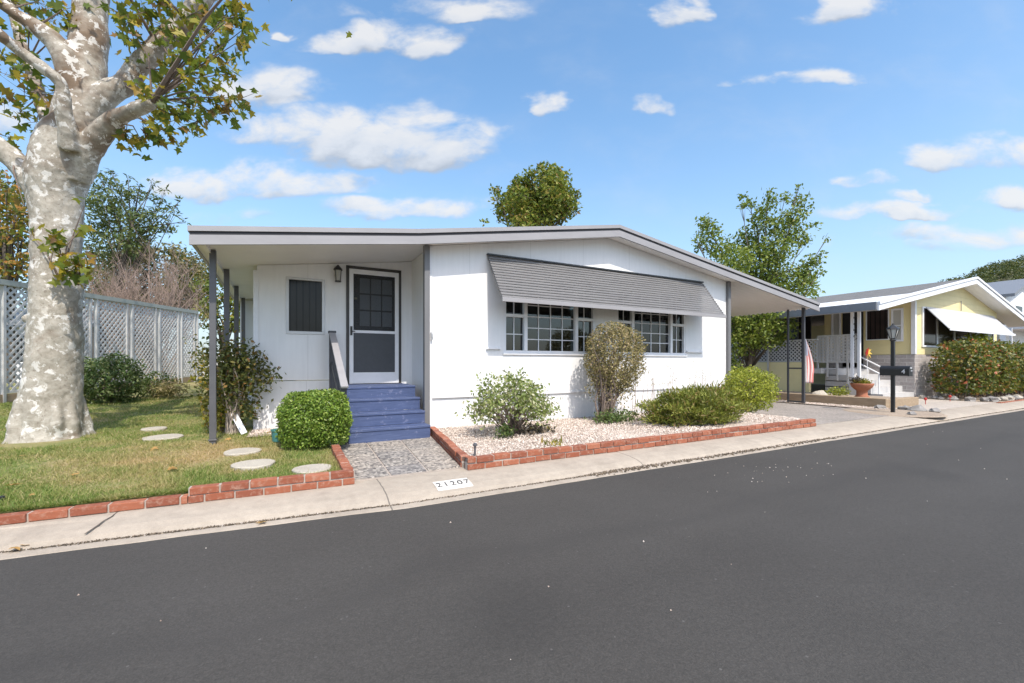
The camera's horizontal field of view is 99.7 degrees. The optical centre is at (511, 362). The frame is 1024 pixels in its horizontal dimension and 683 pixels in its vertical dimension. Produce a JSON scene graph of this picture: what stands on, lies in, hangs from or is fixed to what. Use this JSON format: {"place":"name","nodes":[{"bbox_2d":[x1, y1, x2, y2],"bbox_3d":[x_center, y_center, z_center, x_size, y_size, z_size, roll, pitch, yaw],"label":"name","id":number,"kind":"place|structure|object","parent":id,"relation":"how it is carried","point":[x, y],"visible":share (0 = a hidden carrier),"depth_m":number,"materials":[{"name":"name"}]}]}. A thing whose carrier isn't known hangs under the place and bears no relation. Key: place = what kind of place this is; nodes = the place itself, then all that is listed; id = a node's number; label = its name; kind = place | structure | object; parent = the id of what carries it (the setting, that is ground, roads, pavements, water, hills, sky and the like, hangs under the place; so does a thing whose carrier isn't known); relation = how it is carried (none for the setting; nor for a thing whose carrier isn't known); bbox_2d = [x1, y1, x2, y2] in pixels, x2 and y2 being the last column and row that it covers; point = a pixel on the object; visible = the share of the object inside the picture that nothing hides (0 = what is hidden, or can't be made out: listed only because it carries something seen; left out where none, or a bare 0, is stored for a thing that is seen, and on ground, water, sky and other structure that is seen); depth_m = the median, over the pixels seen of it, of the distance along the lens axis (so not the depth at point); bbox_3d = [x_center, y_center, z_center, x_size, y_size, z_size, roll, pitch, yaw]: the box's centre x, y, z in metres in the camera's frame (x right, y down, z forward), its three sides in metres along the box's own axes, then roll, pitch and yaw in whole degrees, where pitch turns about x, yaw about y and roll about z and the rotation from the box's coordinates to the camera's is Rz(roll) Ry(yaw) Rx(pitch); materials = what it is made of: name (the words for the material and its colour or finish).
{"place":"outdoors","nodes":[
{"label":"outdoors","id":0,"kind":"place"},
{"bbox_2d":[0,375,340,513],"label":"lawn","id":1,"kind":"structure","parent":0,"point":[78,440],"depth_m":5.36,"materials":[{"name":"plant"}]},
{"bbox_2d":[0,166,29,381],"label":"autumn tree","id":2,"kind":"object","parent":1,"relation":"on","point":[10,236],"visible":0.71,"depth_m":16.55,"materials":[{"name":"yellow plant"}]},
{"bbox_2d":[16,258,104,311],"bbox_3d":[-20.212,-2.090,19.155,3.150,6.115,3.296,0,0,-28],"label":"bushy tree","id":3,"kind":"object","parent":1,"relation":"on","point":[21,277],"depth_m":18.91,"materials":[{"name":"green plant"}]},
{"bbox_2d":[7,309,144,381],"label":"pale house","id":4,"kind":"structure","parent":1,"relation":"on","point":[18,343],"depth_m":17.24,"materials":[{"name":"white"}]},
{"bbox_2d":[15,332,24,362],"bbox_3d":[-19.662,-0.600,17.161,1.620,1.220,0.043,0,0,-28],"label":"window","id":5,"kind":"structure","parent":4,"relation":"in","point":[17,335],"depth_m":17.19,"materials":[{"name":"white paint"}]},
{"bbox_2d":[0,279,198,402],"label":"lattice fence","id":6,"kind":"object","parent":1,"relation":"on","point":[128,332],"visible":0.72,"depth_m":14.31,"materials":[{"name":"white paint"}]},
{"bbox_2d":[83,272,147,360],"bbox_3d":[-18.274,-1.708,19.586,2.873,5.162,3.270,0,0,45],"label":"bare tree","id":7,"kind":"object","parent":1,"relation":"on","point":[107,319],"visible":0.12,"depth_m":19.30,"materials":[{"name":"brown plant"}]},
{"bbox_2d":[83,350,149,403],"bbox_3d":[-9.962,0.359,10.646,1.595,1.377,1.398,0,0,-28],"label":"round bush","id":8,"kind":"object","parent":1,"relation":"on","point":[106,390],"visible":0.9,"depth_m":10.49,"materials":[{"name":"green plant"}]},
{"bbox_2d":[82,168,190,298],"bbox_3d":[-23.317,-5.426,25.865,8.426,12.796,4.100,0,0,6],"label":"cedar tree","id":9,"kind":"object","parent":1,"relation":"on","point":[128,242],"visible":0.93,"depth_m":25.66,"materials":[{"name":"green plant"}]},
{"bbox_2d":[84,236,208,349],"bbox_3d":[-26.379,-4.229,31.078,11.552,10.377,5.388,0,0,18],"label":"hedge tree","id":10,"kind":"object","parent":1,"relation":"on","point":[165,252],"visible":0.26,"depth_m":30.40,"materials":[{"name":"brown plant"}]},
{"bbox_2d":[84,222,219,377],"bbox_3d":[-17.263,-2.798,20.481,5.610,7.370,5.707,0,0,-28],"label":"bare tree","id":11,"kind":"object","parent":1,"relation":"on","point":[161,298],"visible":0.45,"depth_m":19.99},
{"bbox_2d":[140,426,166,431],"bbox_3d":[-5.886,1.092,7.109,0.340,0.052,0.340,0,0,-28],"label":"stepping stone","id":12,"kind":"object","parent":1,"relation":"on","point":[157,428],"visible":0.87,"depth_m":7.03,"materials":[{"name":"white stone"}]},
{"bbox_2d":[135,371,180,397],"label":"round bush","id":13,"kind":"object","parent":1,"relation":"on","point":[156,381],"visible":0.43,"depth_m":12.01,"materials":[{"name":"green plant"}]},
{"bbox_2d":[142,434,183,440],"bbox_3d":[-5.086,1.094,6.301,0.480,0.052,0.480,0,0,-28],"label":"stepping stone","id":14,"kind":"object","parent":1,"relation":"on","point":[165,436],"visible":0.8,"depth_m":6.25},
{"bbox_2d":[137,376,199,398],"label":"dry clump","id":15,"kind":"object","parent":1,"relation":"on","point":[163,389],"visible":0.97,"depth_m":11.71,"materials":[{"name":"green plant"}]},
{"bbox_2d":[0,0,351,443],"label":"sycamore tree","id":16,"kind":"object","parent":1,"relation":"on","point":[79,127],"visible":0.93,"depth_m":6.14,"materials":[{"name":"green plant"}]},
{"bbox_2d":[150,252,220,373],"bbox_3d":[-22.544,-3.327,29.781,3.849,8.594,6.750,0,0,-42],"label":"olive tree","id":17,"kind":"object","parent":1,"relation":"on","point":[195,275],"visible":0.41,"depth_m":28.94,"materials":[{"name":"green plant"}]},
{"bbox_2d":[188,349,217,428],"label":"yellow sapling","id":18,"kind":"object","parent":1,"relation":"on","point":[193,378],"visible":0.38,"depth_m":7.07,"materials":[{"name":"green plant"}]},
{"bbox_2d":[179,354,232,376],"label":"garden wall","id":19,"kind":"structure","parent":1,"relation":"on","point":[191,365],"depth_m":23.62,"materials":[{"name":"white"}]},
{"bbox_2d":[189,275,239,349],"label":"leafy tree","id":20,"kind":"object","parent":1,"relation":"on","point":[203,304],"visible":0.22,"depth_m":26.73,"materials":[{"name":"green plant"}]},
{"bbox_2d":[196,384,248,432],"bbox_3d":[-4.554,0.705,6.841,0.614,0.825,0.680,0,0,21],"label":"shrub","id":21,"kind":"object","parent":1,"relation":"on","point":[221,427],"visible":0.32,"depth_m":6.70,"materials":[{"name":"green plant"}]},
{"bbox_2d":[181,318,285,434],"bbox_3d":[-4.289,0.214,6.686,1.309,1.783,1.185,0,0,-45],"label":"tall shrub","id":22,"kind":"object","parent":1,"relation":"on","point":[233,375],"visible":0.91,"depth_m":6.64,"materials":[{"name":"green plant"}]},
{"bbox_2d":[231,412,246,434],"bbox_3d":[-4.234,0.920,6.686,0.296,0.381,0.077,0,0,15],"label":"leaning board","id":23,"kind":"object","parent":1,"relation":"on","point":[240,426],"visible":0.7,"depth_m":6.67,"materials":[{"name":"white paint"}]},
{"bbox_2d":[223,447,261,455],"bbox_3d":[-3.290,1.094,5.283,0.400,0.052,0.400,0,0,-28],"label":"stepping stone","id":24,"kind":"object","parent":1,"relation":"on","point":[241,451],"visible":0.84,"depth_m":5.21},
{"bbox_2d":[230,459,275,470],"bbox_3d":[-2.762,1.094,4.613,0.417,0.052,0.410,0,0,-28],"label":"stepping stone","id":25,"kind":"object","parent":1,"relation":"on","point":[254,464],"visible":0.86,"depth_m":4.55,"materials":[{"name":"grey stone"}]},
{"bbox_2d":[271,428,280,442],"bbox_3d":[-3.235,1.010,6.013,0.220,0.180,0.217,0,0,-28],"label":"hose pot","id":26,"kind":"object","parent":1,"relation":"on","point":[274,438],"visible":0.45,"depth_m":5.92,"materials":[{"name":"teal plastic"}]},
{"bbox_2d":[292,464,331,473],"bbox_3d":[-2.034,1.094,4.402,0.377,0.052,0.370,0,0,-28],"label":"stepping stone","id":27,"kind":"object","parent":1,"relation":"on","point":[312,468],"visible":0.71,"depth_m":4.37,"materials":[{"name":"grey stone"}]},
{"bbox_2d":[274,387,353,449],"bbox_3d":[-2.608,0.714,5.716,0.983,0.788,0.882,0,0,-28],"label":"box hedge","id":28,"kind":"object","parent":1,"relation":"on","point":[324,418],"visible":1,"depth_m":5.46,"materials":[{"name":"green plant"}]},
{"label":"gravel bed","id":29,"kind":"structure","parent":1,"relation":"on","visible":0},
{"bbox_2d":[249,428,274,435],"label":"gravel","id":30,"kind":"structure","parent":29,"relation":"on","point":[255,432],"depth_m":6.76,"materials":[{"name":"stone"}]},
{"bbox_2d":[169,364,411,427],"bbox_3d":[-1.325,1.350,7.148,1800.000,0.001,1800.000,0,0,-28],"label":"ground","id":31,"kind":"structure","parent":0,"point":[311,380],"depth_m":33.33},
{"bbox_2d":[0,400,1023,559],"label":"kerb","id":32,"kind":"structure","parent":31,"relation":"on","point":[390,491],"depth_m":3.98,"materials":[{"name":"concrete"}]},
{"bbox_2d":[85,511,118,533],"bbox_3d":[-3.066,1.188,3.292,0.033,0.052,0.452,0,0,-11],"label":"kerb crack","id":33,"kind":"object","parent":32,"relation":"on","point":[100,523],"visible":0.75,"depth_m":3.18,"materials":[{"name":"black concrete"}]},
{"bbox_2d":[0,444,354,524],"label":"brick edging","id":34,"kind":"object","parent":32,"relation":"on","point":[345,475],"visible":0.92,"depth_m":3.68,"materials":[{"name":"red brick"}]},
{"bbox_2d":[433,478,472,490],"bbox_3d":[-0.583,1.195,4.265,0.360,0.040,0.185,0,0,-28],"label":"address marking","id":35,"kind":"object","parent":32,"relation":"on","point":[452,484],"visible":1,"depth_m":4.25,"materials":[{"name":"white paint"}]},
{"bbox_2d":[0,408,1023,553],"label":"gutter dirt","id":36,"kind":"structure","parent":32,"relation":"on","point":[647,466],"depth_m":4.70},
{"bbox_2d":[430,418,815,469],"bbox_3d":[1.971,1.122,7.399,6.951,0.186,2.479,0,0,-28],"label":"brick edging","id":37,"kind":"object","parent":32,"relation":"on","point":[458,455],"visible":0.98,"depth_m":5.68,"materials":[{"name":"red brick"}]},
{"bbox_2d":[996,399,1023,402],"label":"brick edging","id":38,"kind":"object","parent":32,"relation":"on","point":[1010,401],"visible":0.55,"depth_m":12.94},
{"bbox_2d":[330,430,461,480],"bbox_3d":[-1.745,1.202,6.217,1.620,0.095,3.645,0,0,-28],"label":"path base","id":39,"kind":"object","parent":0,"point":[427,471],"visible":0.07,"depth_m":4.65,"materials":[{"name":"grey concrete"}]},
{"bbox_2d":[328,331,430,443],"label":"front steps","id":40,"kind":"structure","parent":39,"relation":"on","point":[379,400],"depth_m":6.73,"materials":[{"name":"blue paint"}]},
{"bbox_2d":[340,437,459,479],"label":"path","id":41,"kind":"structure","parent":0,"point":[396,457],"depth_m":5.24,"materials":[{"name":"grey gravel"}]},
{"bbox_2d":[0,410,1023,682],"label":"road","id":42,"kind":"structure","parent":0,"point":[888,558],"depth_m":2.46,"materials":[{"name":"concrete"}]},
{"bbox_2d":[77,463,984,659],"bbox_3d":[3.802,1.266,2.915,12.799,0.016,5.652,0,0,-28],"label":"road grit","id":43,"kind":"object","parent":42,"relation":"on","point":[643,540],"visible":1,"depth_m":4.62,"materials":[{"name":"stone"}]},
{"bbox_2d":[0,0,1023,363],"label":"sky","id":44,"kind":"structure","parent":0,"point":[902,121],"materials":[{"name":"blue"}]},
{"bbox_2d":[437,412,803,455],"bbox_3d":[2.029,1.077,7.546,7.010,0.022,2.440,0,0,-28],"label":"gravel bed","id":45,"kind":"object","parent":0,"point":[672,430],"depth_m":6.56,"materials":[{"name":"beige gravel"}]},
{"bbox_2d":[473,443,476,455],"bbox_3d":[-0.430,1.018,5.017,0.052,0.185,0.050,0,0,-28],"label":"sprinkler head","id":46,"kind":"object","parent":45,"relation":"on","point":[474,444],"visible":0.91,"depth_m":5.01},
{"bbox_2d":[492,421,517,438],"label":"shrub","id":47,"kind":"object","parent":45,"relation":"on","point":[506,429],"visible":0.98,"depth_m":6.14,"materials":[{"name":"green plant"}]},
{"bbox_2d":[455,366,563,435],"bbox_3d":[-0.066,0.574,6.505,1.602,1.051,1.388,0,0,-28],"label":"open shrub","id":48,"kind":"object","parent":45,"relation":"on","point":[520,402],"visible":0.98,"depth_m":6.32,"materials":[{"name":"green plant"}]},
{"bbox_2d":[515,421,554,436],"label":"dead leaf clump","id":49,"kind":"object","parent":45,"relation":"on","point":[529,430],"visible":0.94,"depth_m":6.41,"materials":[{"name":"brown plant"}]},
{"bbox_2d":[539,435,564,447],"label":"grass tuft","id":50,"kind":"object","parent":45,"relation":"on","point":[555,441],"visible":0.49,"depth_m":5.64,"materials":[{"name":"yellow plant"}]},
{"bbox_2d":[584,406,641,424],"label":"ground cover plant","id":51,"kind":"object","parent":45,"relation":"on","point":[616,417],"visible":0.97,"depth_m":7.70,"materials":[{"name":"green plant"}]},
{"bbox_2d":[583,321,647,422],"bbox_3d":[1.962,0.146,8.190,1.362,1.912,1.029,0,0,-28],"label":"topiary shrub","id":52,"kind":"object","parent":45,"relation":"on","point":[605,378],"visible":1,"depth_m":7.96,"materials":[{"name":"green plant"}]},
{"bbox_2d":[633,401,661,422],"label":"twiggy shrub","id":53,"kind":"object","parent":45,"relation":"on","point":[645,415],"visible":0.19,"depth_m":7.83,"materials":[{"name":"green plant"}]},
{"bbox_2d":[631,360,741,414],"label":"flower stalks","id":54,"kind":"object","parent":45,"relation":"on","point":[665,383],"visible":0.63,"depth_m":8.92,"materials":[{"name":"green plant"}]},
{"bbox_2d":[632,379,757,427],"bbox_3d":[3.256,0.713,7.680,2.593,0.859,1.363,0,0,-28],"label":"juniper shrub","id":55,"kind":"object","parent":45,"relation":"on","point":[688,406],"visible":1,"depth_m":7.28,"materials":[{"name":"green plant"}]},
{"bbox_2d":[721,365,781,412],"bbox_3d":[5.281,0.582,9.588,1.463,1.100,1.171,0,0,-28],"label":"lime shrub","id":56,"kind":"object","parent":45,"relation":"on","point":[758,380],"visible":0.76,"depth_m":9.32,"materials":[{"name":"green plant"}]},
{"bbox_2d":[737,402,887,424],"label":"driveway","id":57,"kind":"structure","parent":0,"point":[823,414],"depth_m":9.94,"materials":[{"name":"concrete"}]},
{"bbox_2d":[187,225,819,443],"bbox_3d":[-1.953,-0.775,16.658,14.300,3.970,18.635,0,0,-28],"label":"mobile home","id":58,"kind":"object","parent":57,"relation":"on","point":[439,318],"visible":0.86,"depth_m":7.83,"materials":[{"name":"white metal"}]},
{"bbox_2d":[286,276,324,334],"bbox_3d":[-3.536,-0.970,7.403,0.600,0.960,0.065,0,0,-28],"label":"window","id":59,"kind":"structure","parent":58,"relation":"in","point":[305,297],"depth_m":7.41,"materials":[{"name":"glass"}]},
{"bbox_2d":[346,265,400,384],"bbox_3d":[-2.523,-0.668,7.920,0.995,2.145,0.189,0,0,-28],"label":"screen door","id":60,"kind":"structure","parent":58,"relation":"in","point":[373,295],"depth_m":7.93,"materials":[{"name":"white paint"}]},
{"bbox_2d":[503,275,594,355],"bbox_3d":[0.759,-0.870,8.288,2.130,1.440,0.106,0,0,-28],"label":"window","id":61,"kind":"structure","parent":58,"relation":"in","point":[529,329],"depth_m":8.28,"materials":[{"name":"white glass"}]},
{"bbox_2d":[617,287,686,356],"bbox_3d":[3.096,-0.870,9.537,2.130,1.440,0.106,0,0,-28],"label":"window","id":62,"kind":"structure","parent":58,"relation":"in","point":[664,334],"depth_m":9.68,"materials":[{"name":"white paint"}]},
{"bbox_2d":[842,408,947,416],"bbox_3d":[8.975,1.154,10.217,1.900,0.032,1.900,0,0,-28],"label":"soil bed","id":63,"kind":"object","parent":57,"relation":"on","point":[897,412],"visible":0.68,"depth_m":9.94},
{"bbox_2d":[874,405,886,408],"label":"rock","id":64,"kind":"object","parent":63,"relation":"on","point":[880,406],"visible":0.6,"depth_m":10.76,"materials":[{"name":"grey stone"}]},
{"bbox_2d":[880,323,912,411],"bbox_3d":[8.840,0.135,9.940,0.256,2.110,0.560,0,0,-28],"label":"lamp post","id":65,"kind":"object","parent":63,"relation":"on","point":[892,370],"visible":0.94,"depth_m":9.96,"materials":[{"name":"black metal"}]},
{"bbox_2d":[897,405,909,409],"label":"rock","id":66,"kind":"object","parent":63,"relation":"on","point":[904,407],"visible":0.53,"depth_m":10.56,"materials":[{"name":"grey stone"}]},
{"bbox_2d":[907,405,927,410],"bbox_3d":[9.763,1.120,10.385,0.436,0.232,0.348,0,0,-28],"label":"rock","id":67,"kind":"object","parent":63,"relation":"on","point":[917,408],"visible":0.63,"depth_m":10.29,"materials":[{"name":"grey stone"}]},
{"bbox_2d":[929,408,940,412],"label":"rock","id":68,"kind":"object","parent":63,"relation":"on","point":[936,410],"visible":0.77,"depth_m":10.10,"materials":[{"name":"grey stone"}]},
{"bbox_2d":[769,384,1023,407],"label":"yard","id":69,"kind":"structure","parent":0,"point":[816,387],"depth_m":15.14,"materials":[{"name":"grey gravel"}]},
{"bbox_2d":[479,161,583,226],"bbox_3d":[1.550,-5.278,24.074,6.094,13.080,5.161,0,0,-28],"label":"rounded tree","id":70,"kind":"object","parent":69,"relation":"on","point":[547,201],"visible":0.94,"depth_m":23.12,"materials":[{"name":"green plant"}]},
{"bbox_2d":[691,183,830,385],"bbox_3d":[8.661,-2.551,14.954,5.526,7.549,2.453,0,0,-12],"label":"leafy tree","id":71,"kind":"object","parent":69,"relation":"on","point":[755,342],"visible":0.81,"depth_m":14.62,"materials":[{"name":"green plant"}]},
{"bbox_2d":[732,388,899,398],"bbox_3d":[9.020,1.095,14.396,2.120,0.210,6.170,0,0,-28],"label":"planting bed","id":72,"kind":"object","parent":69,"relation":"on","point":[886,397],"depth_m":13.16,"materials":[{"name":"beige soil"}]},
{"bbox_2d":[811,390,827,394],"bbox_3d":[9.184,0.936,12.893,0.594,0.240,0.395,0,0,-28],"label":"rock","id":73,"kind":"object","parent":72,"relation":"on","point":[821,392],"visible":0.48,"depth_m":12.78,"materials":[{"name":"stone"}]},
{"bbox_2d":[823,384,850,395],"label":"yellow flowers","id":74,"kind":"object","parent":72,"relation":"on","point":[839,391],"visible":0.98,"depth_m":12.93,"materials":[{"name":"green plant"}]},
{"bbox_2d":[847,375,873,397],"bbox_3d":[9.979,0.674,12.340,0.607,0.672,0.580,0,0,-28],"label":"terracotta bowl","id":75,"kind":"object","parent":72,"relation":"on","point":[861,386],"visible":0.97,"depth_m":12.25,"materials":[{"name":"orange ceramic"}]},
{"bbox_2d":[731,389,918,407],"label":"retaining wall","id":76,"kind":"structure","parent":69,"relation":"on","point":[864,401],"depth_m":11.72,"materials":[{"name":"beige concrete"}]},
{"bbox_2d":[773,400,889,408],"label":"gravel","id":77,"kind":"structure","parent":69,"relation":"on","point":[834,404],"depth_m":11.72,"materials":[{"name":"grey gravel"}]},
{"bbox_2d":[805,339,813,382],"bbox_3d":[8.409,0.200,12.237,0.269,1.940,0.051,0,0,13],"label":"garden flag","id":78,"kind":"object","parent":77,"relation":"on","point":[809,370],"visible":0.85,"depth_m":12.23,"materials":[{"name":"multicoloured fabric"}]},
{"bbox_2d":[731,277,1023,397],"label":"yellow house","id":79,"kind":"structure","parent":69,"relation":"on","point":[844,332],"depth_m":14.99,"materials":[{"name":"yellow paint"}]},
{"bbox_2d":[831,313,840,336],"bbox_3d":[12.205,-1.330,16.264,0.038,1.160,0.320,0,0,-28],"label":"window","id":80,"kind":"structure","parent":79,"relation":"in","point":[835,318],"depth_m":16.27,"materials":[{"name":"white paint"}]},
{"bbox_2d":[842,311,863,366],"bbox_3d":[12.461,-0.880,15.794,0.027,2.060,0.650,0,0,-28],"label":"door","id":81,"kind":"structure","parent":79,"relation":"in","point":[845,316],"depth_m":15.74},
{"bbox_2d":[865,348,871,379],"bbox_3d":[11.208,0.233,13.599,0.400,1.433,0.058,0,0,-28],"label":"garden pinwheel","id":82,"kind":"object","parent":79,"relation":"on","point":[867,352],"visible":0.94,"depth_m":13.61,"materials":[{"name":"white paint"}]},
{"bbox_2d":[866,309,889,340],"bbox_3d":[12.806,-1.335,15.139,0.038,1.070,0.670,0,0,-28],"label":"window","id":83,"kind":"structure","parent":79,"relation":"in","point":[877,321],"depth_m":15.13,"materials":[{"name":"brown glass"}]},
{"bbox_2d":[891,308,903,341],"bbox_3d":[13.061,-1.290,14.652,0.048,1.120,0.330,0,0,-28],"label":"window","id":84,"kind":"structure","parent":79,"relation":"in","point":[897,315],"depth_m":14.60,"materials":[{"name":"white paint"}]},
{"bbox_2d":[921,306,993,347],"bbox_3d":[16.760,-1.220,16.113,6.750,1.360,0.038,0,0,-28],"label":"window","id":85,"kind":"structure","parent":79,"relation":"in","point":[933,332],"depth_m":15.03,"materials":[{"name":"white paint"}]},
{"bbox_2d":[895,399,990,410],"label":"walkway","id":86,"kind":"structure","parent":69,"relation":"on","point":[938,404],"depth_m":12.39,"materials":[{"name":"concrete"}]},
{"bbox_2d":[948,396,958,400],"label":"rock","id":87,"kind":"object","parent":69,"relation":"on","point":[954,398],"visible":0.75,"depth_m":13.38,"materials":[{"name":"grey stone"}]},
{"bbox_2d":[964,396,975,401],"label":"rock","id":88,"kind":"object","parent":69,"relation":"on","point":[972,399],"visible":0.81,"depth_m":13.12,"materials":[{"name":"grey stone"}]},
{"bbox_2d":[926,337,1023,398],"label":"photinia hedge","id":89,"kind":"object","parent":69,"relation":"on","point":[990,367],"visible":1,"depth_m":13.97,"materials":[{"name":"green plant"}]},
{"bbox_2d":[964,333,992,344],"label":"window shrub","id":90,"kind":"object","parent":69,"relation":"on","point":[982,336],"visible":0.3,"depth_m":15.81,"materials":[{"name":"green plant"}]},
{"bbox_2d":[980,397,988,401],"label":"rock","id":91,"kind":"object","parent":69,"relation":"on","point":[983,399],"visible":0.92,"depth_m":13.09,"materials":[{"name":"grey stone"}]},
{"bbox_2d":[986,396,998,401],"bbox_3d":[14.644,1.120,13.168,0.352,0.238,0.286,0,0,-28],"label":"rock","id":92,"kind":"object","parent":69,"relation":"on","point":[993,399],"visible":0.64,"depth_m":13.06,"materials":[{"name":"grey stone"}]},
{"bbox_2d":[999,396,1008,400],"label":"rock","id":93,"kind":"object","parent":69,"relation":"on","point":[1003,398],"visible":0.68,"depth_m":13.31,"materials":[{"name":"stone"}]},
{"bbox_2d":[1006,395,1014,400],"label":"rock","id":94,"kind":"object","parent":69,"relation":"on","point":[1010,398],"visible":0.58,"depth_m":13.32,"materials":[{"name":"stone"}]},
{"bbox_2d":[982,266,1023,281],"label":"hill","id":95,"kind":"structure","parent":0,"point":[1004,279],"depth_m":165.24,"materials":[{"name":"green plant"}]},
{"bbox_2d":[937,254,1023,282],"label":"woods","id":96,"kind":"object","parent":95,"relation":"on","point":[985,272],"visible":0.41,"depth_m":159.12,"materials":[{"name":"green plant"}]},
{"bbox_2d":[987,279,1023,343],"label":"white gable house","id":97,"kind":"structure","parent":0,"point":[1011,292],"depth_m":46.53,"materials":[{"name":"white paint"}]}
]}

